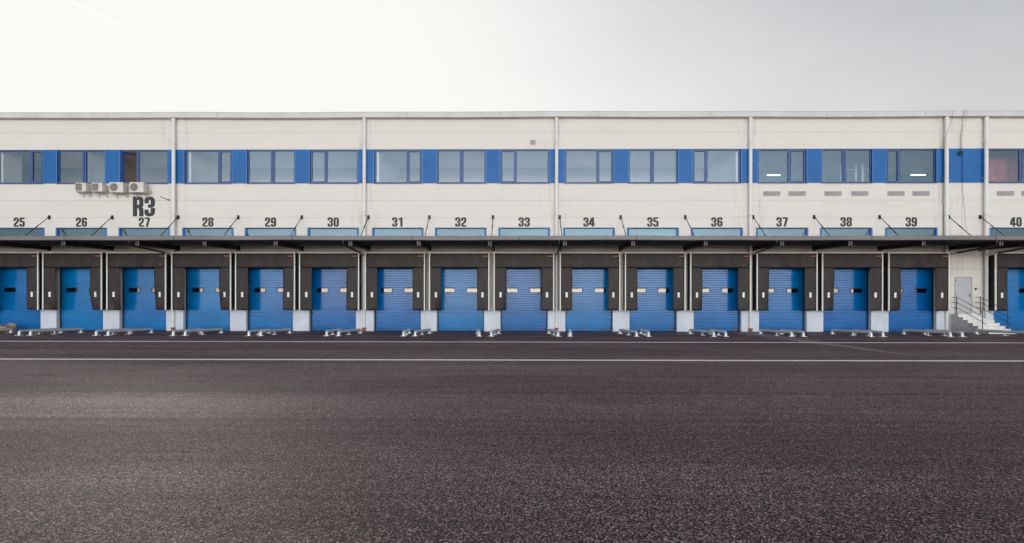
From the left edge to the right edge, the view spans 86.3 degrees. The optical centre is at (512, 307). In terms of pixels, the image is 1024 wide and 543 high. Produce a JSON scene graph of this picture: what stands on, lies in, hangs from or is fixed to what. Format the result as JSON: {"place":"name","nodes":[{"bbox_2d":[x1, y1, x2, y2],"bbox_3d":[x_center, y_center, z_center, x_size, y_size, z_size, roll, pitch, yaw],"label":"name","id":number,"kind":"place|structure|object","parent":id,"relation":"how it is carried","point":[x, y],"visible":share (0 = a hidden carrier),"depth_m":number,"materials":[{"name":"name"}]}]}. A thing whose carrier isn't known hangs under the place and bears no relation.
{"place":"outdoors","nodes":[
{"label":"outdoors","id":0,"kind":"place"},
{"bbox_2d":[0,330,1023,542],"bbox_3d":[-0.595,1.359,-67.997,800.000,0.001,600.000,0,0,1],"label":"asphalt yard","id":1,"kind":"structure","parent":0,"point":[295,451],"depth_m":5.69,"materials":[{"name":"asphalt"}]},
{"bbox_2d":[0,323,16,330],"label":"cardboard box","id":2,"kind":"object","parent":1,"relation":"on","point":[12,326],"visible":0.75,"depth_m":31.73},
{"bbox_2d":[15,328,62,335],"bbox_3d":[-24.101,1.196,27.934,0.273,0.274,3.031,0,0,-5],"label":"wheel guide","id":3,"kind":"object","parent":1,"relation":"on","point":[21,331],"visible":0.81,"depth_m":27.04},
{"bbox_2d":[26,328,82,335],"bbox_3d":[-23.291,1.197,27.927,0.272,0.274,3.029,0,0,6],"label":"wheel guide","id":4,"kind":"object","parent":1,"relation":"on","point":[31,332],"visible":1,"depth_m":27.76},
{"bbox_2d":[92,328,133,335],"bbox_3d":[-20.331,1.200,27.901,0.273,0.274,3.031,0,0,-5],"label":"wheel guide","id":5,"kind":"object","parent":1,"relation":"on","point":[99,331],"visible":0.62,"depth_m":27.04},
{"bbox_2d":[104,328,152,335],"bbox_3d":[-19.492,1.201,27.894,0.272,0.274,3.029,0,0,6],"label":"wheel guide","id":6,"kind":"object","parent":1,"relation":"on","point":[128,330],"visible":1,"depth_m":27.68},
{"bbox_2d":[170,328,201,335],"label":"wheel guide","id":7,"kind":"object","parent":1,"relation":"on","point":[176,331],"visible":0.69,"depth_m":27.03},
{"bbox_2d":[182,328,223,335],"bbox_3d":[-15.732,1.205,27.861,0.272,0.274,3.029,0,0,6],"label":"wheel guide","id":8,"kind":"object","parent":1,"relation":"on","point":[202,330],"visible":0.99,"depth_m":27.62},
{"bbox_2d":[246,328,270,335],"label":"wheel guide","id":9,"kind":"object","parent":1,"relation":"on","point":[249,332],"visible":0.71,"depth_m":27.19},
{"bbox_2d":[258,328,290,335],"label":"wheel guide","id":10,"kind":"object","parent":1,"relation":"on","point":[274,330],"visible":0.99,"depth_m":27.58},
{"bbox_2d":[324,328,340,335],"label":"wheel guide","id":11,"kind":"object","parent":1,"relation":"on","point":[329,331],"visible":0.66,"depth_m":27.38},
{"bbox_2d":[336,328,361,335],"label":"wheel guide","id":12,"kind":"object","parent":1,"relation":"on","point":[348,331],"visible":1,"depth_m":27.59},
{"bbox_2d":[413,328,431,335],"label":"wheel guide","id":13,"kind":"object","parent":1,"relation":"on","point":[422,331],"visible":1,"depth_m":27.61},
{"bbox_2d":[18,341,1002,342],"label":"road marking line","id":14,"kind":"object","parent":1,"relation":"on","point":[627,342],"visible":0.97,"depth_m":21.80,"materials":[{"name":"paint"}]},
{"bbox_2d":[0,110,1023,331],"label":"warehouse","id":15,"kind":"structure","parent":1,"relation":"on","point":[652,173],"depth_m":32.07,"materials":[{"name":"metal"}]},
{"bbox_2d":[0,267,40,329],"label":"loading door","id":16,"kind":"structure","parent":15,"relation":"in","point":[13,281],"depth_m":32.42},
{"bbox_2d":[0,252,41,309],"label":"dock shelter","id":17,"kind":"object","parent":15,"relation":"attached to","point":[31,262],"visible":0.91,"depth_m":31.62,"materials":[{"name":"black plastic"}]},
{"bbox_2d":[0,150,43,183],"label":"window","id":18,"kind":"structure","parent":15,"relation":"in","point":[32,152],"depth_m":32.29,"materials":[{"name":"blue metal"}]},
{"bbox_2d":[0,228,44,235],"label":"transom window","id":19,"kind":"structure","parent":15,"relation":"in","point":[0,228],"depth_m":32.27,"materials":[{"name":"metal"}]},
{"bbox_2d":[42,252,105,309],"bbox_3d":[-25.461,-1.563,31.886,3.500,3.340,0.670,0,0,1],"label":"dock shelter","id":20,"kind":"object","parent":15,"relation":"attached to","point":[95,262],"visible":0.95,"depth_m":31.59,"materials":[{"name":"black plastic"}]},
{"bbox_2d":[56,150,105,183],"bbox_3d":[-25.435,-8.320,32.253,2.930,2.013,0.170,0,0,0],"label":"window","id":21,"kind":"structure","parent":15,"relation":"in","point":[84,152],"depth_m":32.27,"materials":[{"name":"blue metal"}]},
{"bbox_2d":[56,228,106,235],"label":"transom window","id":22,"kind":"structure","parent":15,"relation":"in","point":[57,229],"depth_m":32.24,"materials":[{"name":"metal"}]},
{"bbox_2d":[60,267,102,329],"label":"loading door","id":23,"kind":"structure","parent":15,"relation":"in","point":[76,311],"depth_m":32.39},
{"bbox_2d":[75,183,93,197],"bbox_3d":[-24.997,-6.899,31.956,0.794,0.764,0.561,0,0,1],"label":"air conditioner","id":24,"kind":"object","parent":15,"relation":"attached to","point":[82,188],"visible":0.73,"depth_m":31.70,"materials":[{"name":"metal"}]},
{"bbox_2d":[91,183,109,197],"bbox_3d":[-24.037,-6.898,31.948,0.814,0.764,0.561,0,0,1],"label":"air conditioner","id":25,"kind":"object","parent":15,"relation":"attached to","point":[98,188],"visible":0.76,"depth_m":31.70,"materials":[{"name":"metal"}]},
{"bbox_2d":[109,182,130,197],"bbox_3d":[-22.907,-6.887,31.938,0.974,0.844,0.561,0,0,1],"label":"air conditioner","id":26,"kind":"object","parent":15,"relation":"attached to","point":[117,187],"visible":0.87,"depth_m":31.68,"materials":[{"name":"metal"}]},
{"bbox_2d":[106,252,170,309],"bbox_3d":[-21.731,-1.559,31.851,3.500,3.340,0.676,0,0,1],"label":"dock shelter","id":27,"kind":"object","parent":15,"relation":"attached to","point":[159,263],"visible":0.96,"depth_m":31.57,"materials":[{"name":"black plastic"}]},
{"bbox_2d":[129,182,151,197],"bbox_3d":[-21.727,-6.886,31.928,0.994,0.844,0.561,0,0,1],"label":"air conditioner","id":28,"kind":"object","parent":15,"relation":"attached to","point":[137,187],"visible":1,"depth_m":31.67,"materials":[{"name":"metal"}]},
{"bbox_2d":[118,228,169,235],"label":"transom window","id":29,"kind":"structure","parent":15,"relation":"in","point":[119,229],"depth_m":32.21,"materials":[{"name":"metal"}]},
{"bbox_2d":[122,267,165,330],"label":"loading door","id":30,"kind":"structure","parent":15,"relation":"in","point":[139,310],"depth_m":32.35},
{"bbox_2d":[121,150,168,183],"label":"window","id":31,"kind":"structure","parent":15,"relation":"in","point":[123,152],"depth_m":32.24,"materials":[{"name":"blue metal"}]},
{"bbox_2d":[171,118,175,330],"bbox_3d":[-19.892,-4.888,32.041,0.246,12.449,0.348,0,0,-19],"label":"downpipe","id":32,"kind":"object","parent":15,"relation":"attached to","point":[173,178],"visible":0.65,"depth_m":31.94,"materials":[{"name":"metal"}]},
{"bbox_2d":[171,252,234,309],"bbox_3d":[-17.961,-1.555,31.821,3.500,3.340,0.670,0,0,1],"label":"dock shelter","id":33,"kind":"object","parent":15,"relation":"attached to","point":[224,262],"visible":0.98,"depth_m":31.53,"materials":[{"name":"black plastic"}]},
{"bbox_2d":[183,150,232,183],"bbox_3d":[-17.906,-8.312,32.188,2.890,2.013,0.170,0,0,0],"label":"window","id":34,"kind":"structure","parent":15,"relation":"in","point":[220,181],"depth_m":32.20,"materials":[{"name":"blue metal"}]},
{"bbox_2d":[182,228,233,235],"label":"transom window","id":35,"kind":"structure","parent":15,"relation":"in","point":[183,229],"depth_m":32.17,"materials":[{"name":"metal"}]},
{"bbox_2d":[186,267,229,330],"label":"loading door","id":36,"kind":"structure","parent":15,"relation":"in","point":[203,311],"depth_m":32.32,"materials":[{"name":"metal"}]},
{"bbox_2d":[235,252,298,309],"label":"dock shelter","id":37,"kind":"object","parent":15,"relation":"attached to","point":[288,262],"visible":1,"depth_m":31.50,"materials":[{"name":"black plastic"}]},
{"bbox_2d":[245,228,295,235],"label":"transom window","id":38,"kind":"structure","parent":15,"relation":"in","point":[246,229],"depth_m":32.14,"materials":[{"name":"metal"}]},
{"bbox_2d":[248,267,292,330],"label":"loading door","id":39,"kind":"structure","parent":15,"relation":"in","point":[265,285],"depth_m":32.29,"materials":[{"name":"metal"}]},
{"bbox_2d":[246,150,295,183],"bbox_3d":[-14.201,-8.308,32.155,2.900,2.013,0.170,0,0,0],"label":"window","id":40,"kind":"structure","parent":15,"relation":"in","point":[272,151],"depth_m":32.17,"materials":[{"name":"blue metal"}]},
{"bbox_2d":[299,252,361,309],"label":"dock shelter","id":41,"kind":"object","parent":15,"relation":"attached to","point":[351,262],"visible":0.99,"depth_m":31.46,"materials":[{"name":"black plastic"}]},
{"bbox_2d":[307,228,358,235],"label":"transom window","id":42,"kind":"structure","parent":15,"relation":"in","point":[308,229],"depth_m":32.10,"materials":[{"name":"metal"}]},
{"bbox_2d":[311,267,355,330],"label":"loading door","id":43,"kind":"structure","parent":15,"relation":"in","point":[329,297],"depth_m":32.26,"materials":[{"name":"metal"}]},
{"bbox_2d":[309,150,358,183],"bbox_3d":[-10.496,-8.304,32.123,2.910,2.013,0.170,0,0,0],"label":"window","id":44,"kind":"structure","parent":15,"relation":"in","point":[325,181],"depth_m":32.13,"materials":[{"name":"blue metal"}]},
{"bbox_2d":[362,118,365,330],"bbox_3d":[-8.683,-4.876,31.943,0.246,12.449,0.348,0,0,-19],"label":"downpipe","id":45,"kind":"object","parent":15,"relation":"attached to","point":[364,230],"visible":0.77,"depth_m":31.83,"materials":[{"name":"metal"}]},
{"bbox_2d":[365,252,425,309],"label":"dock shelter","id":46,"kind":"object","parent":15,"relation":"attached to","point":[415,261],"visible":1,"depth_m":31.43,"materials":[{"name":"black plastic"}]},
{"bbox_2d":[373,150,422,183],"bbox_3d":[-6.716,-8.300,32.090,2.890,2.013,0.170,0,0,0],"label":"window","id":47,"kind":"structure","parent":15,"relation":"in","point":[408,181],"depth_m":32.10,"materials":[{"name":"blue metal"}]},
{"bbox_2d":[372,228,423,235],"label":"transom window","id":48,"kind":"structure","parent":15,"relation":"in","point":[373,229],"depth_m":32.08,"materials":[{"name":"metal"}]},
{"bbox_2d":[375,267,420,330],"bbox_3d":[-6.738,-0.573,32.240,2.758,3.849,0.120,0,0,0],"label":"loading door","id":49,"kind":"structure","parent":15,"relation":"in","point":[395,312],"depth_m":32.22,"materials":[{"name":"metal"}]},
{"bbox_2d":[429,252,488,309],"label":"dock shelter","id":50,"kind":"object","parent":15,"relation":"attached to","point":[438,261],"visible":1,"depth_m":31.40,"materials":[{"name":"black plastic"}]},
{"bbox_2d":[437,268,483,330],"bbox_3d":[-3.038,-0.569,32.208,2.758,3.849,0.120,0,0,0],"label":"loading door","id":51,"kind":"structure","parent":15,"relation":"in","point":[458,312],"depth_m":32.19,"materials":[{"name":"metal"}]},
{"bbox_2d":[436,150,485,183],"bbox_3d":[-2.996,-8.296,32.057,2.930,2.013,0.170,0,0,0],"label":"window","id":52,"kind":"structure","parent":15,"relation":"in","point":[461,151],"depth_m":32.07,"materials":[{"name":"blue metal"}]},
{"bbox_2d":[435,228,486,235],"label":"transom window","id":53,"kind":"structure","parent":15,"relation":"in","point":[485,229],"depth_m":32.04,"materials":[{"name":"metal"}]},
{"bbox_2d":[0,215,1023,255],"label":"canopy","id":54,"kind":"object","parent":15,"relation":"attached to","point":[765,242],"visible":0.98,"depth_m":29.08,"materials":[{"name":"metal"}]},
{"bbox_2d":[494,252,553,309],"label":"dock shelter","id":55,"kind":"object","parent":15,"relation":"attached to","point":[543,261],"visible":1,"depth_m":31.36,"materials":[{"name":"black plastic"}]},
{"bbox_2d":[498,228,549,235],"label":"transom window","id":56,"kind":"structure","parent":15,"relation":"in","point":[499,229],"depth_m":32.01,"materials":[{"name":"metal"}]},
{"bbox_2d":[500,150,548,182],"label":"window","id":57,"kind":"structure","parent":15,"relation":"in","point":[515,151],"depth_m":32.04,"materials":[{"name":"blue metal"}]},
{"bbox_2d":[501,268,547,330],"bbox_3d":[0.681,-0.565,32.175,2.758,3.849,0.120,0,0,0],"label":"loading door","id":58,"kind":"structure","parent":15,"relation":"in","point":[523,312],"depth_m":32.16,"materials":[{"name":"metal"}]},
{"bbox_2d":[554,117,558,329],"bbox_3d":[2.547,-4.864,31.845,0.246,12.449,0.348,0,0,-19],"label":"downpipe","id":59,"kind":"object","parent":15,"relation":"attached to","point":[556,220],"visible":0.88,"depth_m":31.73,"materials":[{"name":"metal"}]},
{"bbox_2d":[565,268,611,330],"bbox_3d":[4.471,-0.561,32.142,2.758,3.849,0.120,0,0,0],"label":"loading door","id":60,"kind":"structure","parent":15,"relation":"in","point":[589,312],"depth_m":32.13,"materials":[{"name":"metal"}]},
{"bbox_2d":[565,149,612,182],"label":"window","id":61,"kind":"structure","parent":15,"relation":"in","point":[597,150],"depth_m":32.00,"materials":[{"name":"blue metal"}]},
{"bbox_2d":[563,228,614,235],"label":"transom window","id":62,"kind":"structure","parent":15,"relation":"in","point":[613,229],"depth_m":31.98,"materials":[{"name":"metal"}]},
{"bbox_2d":[559,252,619,310],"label":"dock shelter","id":63,"kind":"object","parent":15,"relation":"attached to","point":[569,261],"visible":1,"depth_m":31.33,"materials":[{"name":"black plastic"}]},
{"bbox_2d":[629,268,675,330],"bbox_3d":[8.201,-0.556,32.110,2.758,3.849,0.120,0,0,0],"label":"loading door","id":64,"kind":"structure","parent":15,"relation":"in","point":[654,312],"depth_m":32.10,"materials":[{"name":"metal"}]},
{"bbox_2d":[629,149,676,182],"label":"window","id":65,"kind":"structure","parent":15,"relation":"in","point":[651,150],"depth_m":31.97,"materials":[{"name":"blue metal"}]},
{"bbox_2d":[627,228,678,235],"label":"transom window","id":66,"kind":"structure","parent":15,"relation":"in","point":[677,229],"depth_m":31.95,"materials":[{"name":"metal"}]},
{"bbox_2d":[623,252,685,310],"bbox_3d":[8.178,-1.526,31.587,3.500,3.340,0.682,0,0,1],"label":"dock shelter","id":67,"kind":"object","parent":15,"relation":"attached to","point":[634,261],"visible":1,"depth_m":31.30,"materials":[{"name":"black plastic"}]},
{"bbox_2d":[693,149,739,182],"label":"window","id":68,"kind":"structure","parent":15,"relation":"in","point":[705,151],"depth_m":31.94,"materials":[{"name":"blue metal"}]},
{"bbox_2d":[691,228,742,235],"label":"transom window","id":69,"kind":"structure","parent":15,"relation":"in","point":[741,229],"depth_m":31.92,"materials":[{"name":"metal"}]},
{"bbox_2d":[694,268,739,330],"bbox_3d":[11.931,-0.552,32.077,2.758,3.849,0.120,0,0,0],"label":"loading door","id":70,"kind":"structure","parent":15,"relation":"in","point":[719,311],"depth_m":32.06,"materials":[{"name":"metal"}]},
{"bbox_2d":[687,252,750,310],"bbox_3d":[11.908,-1.522,31.554,3.500,3.340,0.682,0,0,1],"label":"dock shelter","id":71,"kind":"object","parent":15,"relation":"attached to","point":[697,262],"visible":1,"depth_m":31.26,"materials":[{"name":"black plastic"}]},
{"bbox_2d":[747,117,752,331],"bbox_3d":[13.806,-4.851,31.747,0.246,12.449,0.348,0,0,-19],"label":"downpipe","id":72,"kind":"object","parent":15,"relation":"attached to","point":[750,160],"visible":0.79,"depth_m":31.64,"materials":[{"name":"metal"}]},
{"bbox_2d":[763,191,780,195],"bbox_3d":[15.131,-6.676,31.858,0.990,0.275,0.021,0,0,1],"label":"vent grille","id":73,"kind":"object","parent":15,"relation":"attached to","point":[771,193],"visible":1,"depth_m":31.85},
{"bbox_2d":[759,152,791,166],"bbox_3d":[18.142,-10.349,37.843,2.461,1.157,0.087,0,0,1],"label":"roof truss","id":74,"kind":"object","parent":15,"relation":"attached to","point":[768,164],"visible":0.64,"depth_m":37.81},
{"bbox_2d":[758,149,805,182],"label":"window","id":75,"kind":"structure","parent":15,"relation":"in","point":[789,151],"depth_m":31.90,"materials":[{"name":"blue metal"}]},
{"bbox_2d":[756,228,807,235],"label":"transom window","id":76,"kind":"structure","parent":15,"relation":"in","point":[806,229],"depth_m":31.88,"materials":[{"name":"metal"}]},
{"bbox_2d":[759,268,804,331],"bbox_3d":[15.721,-0.548,32.044,2.758,3.849,0.120,0,0,0],"label":"loading door","id":77,"kind":"structure","parent":15,"relation":"in","point":[786,298],"depth_m":32.02,"materials":[{"name":"metal"}]},
{"bbox_2d":[752,252,817,310],"bbox_3d":[15.697,-1.518,31.519,3.500,3.340,0.687,0,0,1],"label":"dock shelter","id":78,"kind":"object","parent":15,"relation":"attached to","point":[763,263],"visible":1,"depth_m":31.23,"materials":[{"name":"black plastic"}]},
{"bbox_2d":[788,191,805,195],"bbox_3d":[16.586,-6.674,31.845,1.000,0.275,0.021,0,0,1],"label":"vent grille","id":79,"kind":"object","parent":15,"relation":"attached to","point":[796,193],"visible":1,"depth_m":31.84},
{"bbox_2d":[824,191,841,195],"bbox_3d":[18.681,-6.672,31.827,0.990,0.275,0.021,0,0,1],"label":"vent grille","id":80,"kind":"object","parent":15,"relation":"attached to","point":[832,193],"visible":1,"depth_m":31.82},
{"bbox_2d":[823,268,868,331],"bbox_3d":[19.441,-0.544,32.012,2.758,3.849,0.120,0,0,0],"label":"loading door","id":81,"kind":"structure","parent":15,"relation":"in","point":[851,285],"depth_m":31.99,"materials":[{"name":"metal"}]},
{"bbox_2d":[822,149,870,182],"bbox_3d":[19.483,-8.289,31.896,2.908,1.978,0.100,0,0,0],"label":"window","id":82,"kind":"structure","parent":15,"relation":"in","point":[843,151],"depth_m":31.88,"materials":[{"name":"blue metal"}]},
{"bbox_2d":[820,228,872,235],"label":"transom window","id":83,"kind":"structure","parent":15,"relation":"in","point":[870,229],"depth_m":31.85,"materials":[{"name":"metal"}]},
{"bbox_2d":[840,163,856,181],"bbox_3d":[21.409,-8.132,34.815,1.030,2.210,0.100,0,0,1],"label":"rack frame","id":84,"kind":"object","parent":15,"relation":"on","point":[855,172],"visible":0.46,"depth_m":34.79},
{"bbox_2d":[818,252,882,310],"bbox_3d":[19.417,-1.514,31.495,3.500,3.340,0.670,0,0,1],"label":"dock shelter","id":85,"kind":"object","parent":15,"relation":"attached to","point":[828,262],"visible":0.94,"depth_m":31.20,"materials":[{"name":"black plastic"}]},
{"bbox_2d":[851,191,867,195],"bbox_3d":[20.231,-6.670,31.813,0.990,0.275,0.021,0,0,1],"label":"vent grille","id":86,"kind":"object","parent":15,"relation":"attached to","point":[859,193],"visible":1,"depth_m":31.81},
{"bbox_2d":[861,163,868,181],"bbox_3d":[22.759,-8.130,34.803,1.030,2.210,0.100,0,0,1],"label":"rack frame","id":87,"kind":"object","parent":15,"relation":"on","point":[862,172],"visible":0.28,"depth_m":34.76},
{"bbox_2d":[887,191,904,195],"bbox_3d":[22.331,-6.668,31.795,0.990,0.275,0.021,0,0,1],"label":"vent grille","id":88,"kind":"object","parent":15,"relation":"attached to","point":[895,193],"visible":1,"depth_m":31.79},
{"bbox_2d":[886,149,934,182],"bbox_3d":[23.213,-8.284,31.870,2.868,1.978,0.088,0,0,0],"label":"window","id":89,"kind":"structure","parent":15,"relation":"in","point":[898,150],"depth_m":31.85,"materials":[{"name":"blue metal"}]},
{"bbox_2d":[889,268,932,331],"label":"loading door","id":90,"kind":"structure","parent":15,"relation":"in","point":[916,303],"depth_m":31.96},
{"bbox_2d":[885,227,937,235],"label":"transom window","id":91,"kind":"structure","parent":15,"relation":"in","point":[935,229],"depth_m":31.79,"materials":[{"name":"metal"}]},
{"bbox_2d":[883,252,949,310],"bbox_3d":[23.187,-1.510,31.458,3.500,3.340,0.678,0,0,1],"label":"dock shelter","id":92,"kind":"object","parent":15,"relation":"attached to","point":[894,263],"visible":0.97,"depth_m":31.17,"materials":[{"name":"black plastic"}]},
{"bbox_2d":[912,191,929,195],"bbox_3d":[23.776,-6.666,31.782,0.980,0.275,0.021,0,0,1],"label":"vent grille","id":93,"kind":"object","parent":15,"relation":"attached to","point":[920,193],"visible":1,"depth_m":31.78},
{"bbox_2d":[911,152,932,173],"bbox_3d":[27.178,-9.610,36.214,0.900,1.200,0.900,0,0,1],"label":"window pane","id":94,"kind":"structure","parent":15,"relation":"attached to","point":[921,162],"depth_m":35.77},
{"bbox_2d":[942,116,948,329],"bbox_3d":[25.111,-4.839,31.629,0.288,12.449,0.304,0,0,1],"label":"downpipe","id":95,"kind":"object","parent":15,"relation":"attached to","point":[946,177],"visible":0.66,"depth_m":31.55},
{"bbox_2d":[959,109,966,228],"bbox_3d":[26.067,-7.889,31.654,0.460,7.116,0.501,0,0,36],"label":"hanging cable","id":96,"kind":"object","parent":15,"relation":"hanging from","point":[960,151],"visible":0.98,"depth_m":31.69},
{"bbox_2d":[954,277,971,312],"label":"entrance door","id":97,"kind":"structure","parent":15,"relation":"in","point":[962,285],"depth_m":31.77,"materials":[{"name":"metal"}]},
{"bbox_2d":[981,116,988,316],"bbox_3d":[27.391,-4.836,31.609,0.288,12.449,0.304,0,0,1],"label":"downpipe","id":98,"kind":"object","parent":15,"relation":"attached to","point":[986,189],"visible":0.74,"depth_m":31.53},
{"bbox_2d":[997,191,1013,195],"bbox_3d":[28.650,-6.661,31.740,0.990,0.275,0.021,0,0,1],"label":"vent grille","id":99,"kind":"object","parent":15,"relation":"attached to","point":[1005,193],"visible":1,"depth_m":31.74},
{"bbox_2d":[989,252,1023,310],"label":"dock shelter","id":100,"kind":"object","parent":15,"relation":"attached to","point":[1000,264],"visible":0.97,"depth_m":31.13,"materials":[{"name":"black plastic"}]},
{"bbox_2d":[989,149,1023,182],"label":"window","id":101,"kind":"structure","parent":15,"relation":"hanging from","point":[1003,165],"depth_m":33.34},
{"bbox_2d":[990,227,1023,235],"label":"transom window","id":102,"kind":"structure","parent":15,"relation":"in","point":[991,228],"depth_m":31.74,"materials":[{"name":"metal"}]},
{"bbox_2d":[994,268,1023,330],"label":"loading door","id":103,"kind":"structure","parent":15,"relation":"in","point":[1015,276],"depth_m":31.91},
{"bbox_2d":[0,359,1023,361],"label":"road marking line","id":104,"kind":"object","parent":1,"relation":"on","point":[515,360],"visible":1,"depth_m":14.25,"materials":[{"name":"paint"}]},
{"bbox_2d":[617,329,639,336],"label":"wheel guide","id":105,"kind":"object","parent":1,"relation":"on","point":[630,331],"visible":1,"depth_m":27.32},
{"bbox_2d":[687,329,716,336],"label":"wheel guide","id":106,"kind":"object","parent":1,"relation":"on","point":[703,331],"visible":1,"depth_m":27.35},
{"bbox_2d":[708,329,728,336],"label":"wheel guide","id":107,"kind":"object","parent":1,"relation":"on","point":[721,331],"visible":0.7,"depth_m":26.98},
{"bbox_2d":[759,329,794,336],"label":"wheel guide","id":108,"kind":"object","parent":1,"relation":"on","point":[776,331],"visible":1,"depth_m":27.35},
{"bbox_2d":[778,329,806,336],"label":"wheel guide","id":109,"kind":"object","parent":1,"relation":"on","point":[800,332],"visible":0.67,"depth_m":26.86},
{"bbox_2d":[829,329,873,336],"bbox_3d":[17.078,1.241,27.575,0.273,0.274,3.031,0,0,-5],"label":"wheel guide","id":110,"kind":"object","parent":1,"relation":"on","point":[870,333],"visible":0.99,"depth_m":27.33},
{"bbox_2d":[850,329,884,336],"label":"wheel guide","id":111,"kind":"object","parent":1,"relation":"on","point":[882,333],"visible":0.66,"depth_m":26.72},
{"bbox_2d":[902,329,953,336],"bbox_3d":[20.848,1.245,27.542,0.273,0.274,3.031,0,0,-5],"label":"wheel guide","id":112,"kind":"object","parent":1,"relation":"on","point":[949,333],"visible":1,"depth_m":27.31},
{"bbox_2d":[923,329,965,336],"bbox_3d":[21.677,1.246,27.534,0.272,0.274,3.029,0,0,6],"label":"wheel guide","id":113,"kind":"object","parent":1,"relation":"on","point":[961,333],"visible":0.71,"depth_m":26.65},
{"bbox_2d":[975,329,1023,335],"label":"wheel guide","id":114,"kind":"object","parent":1,"relation":"on","point":[997,331],"visible":1,"depth_m":27.52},
{"bbox_2d":[0,0,1023,111],"label":"sky","id":115,"kind":"structure","parent":0,"point":[56,55],"materials":[{"name":"white"}]},
{"bbox_2d":[951,297,1015,333],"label":"staircase","id":116,"kind":"structure","parent":0,"point":[965,322],"depth_m":30.68,"materials":[{"name":"concrete"}]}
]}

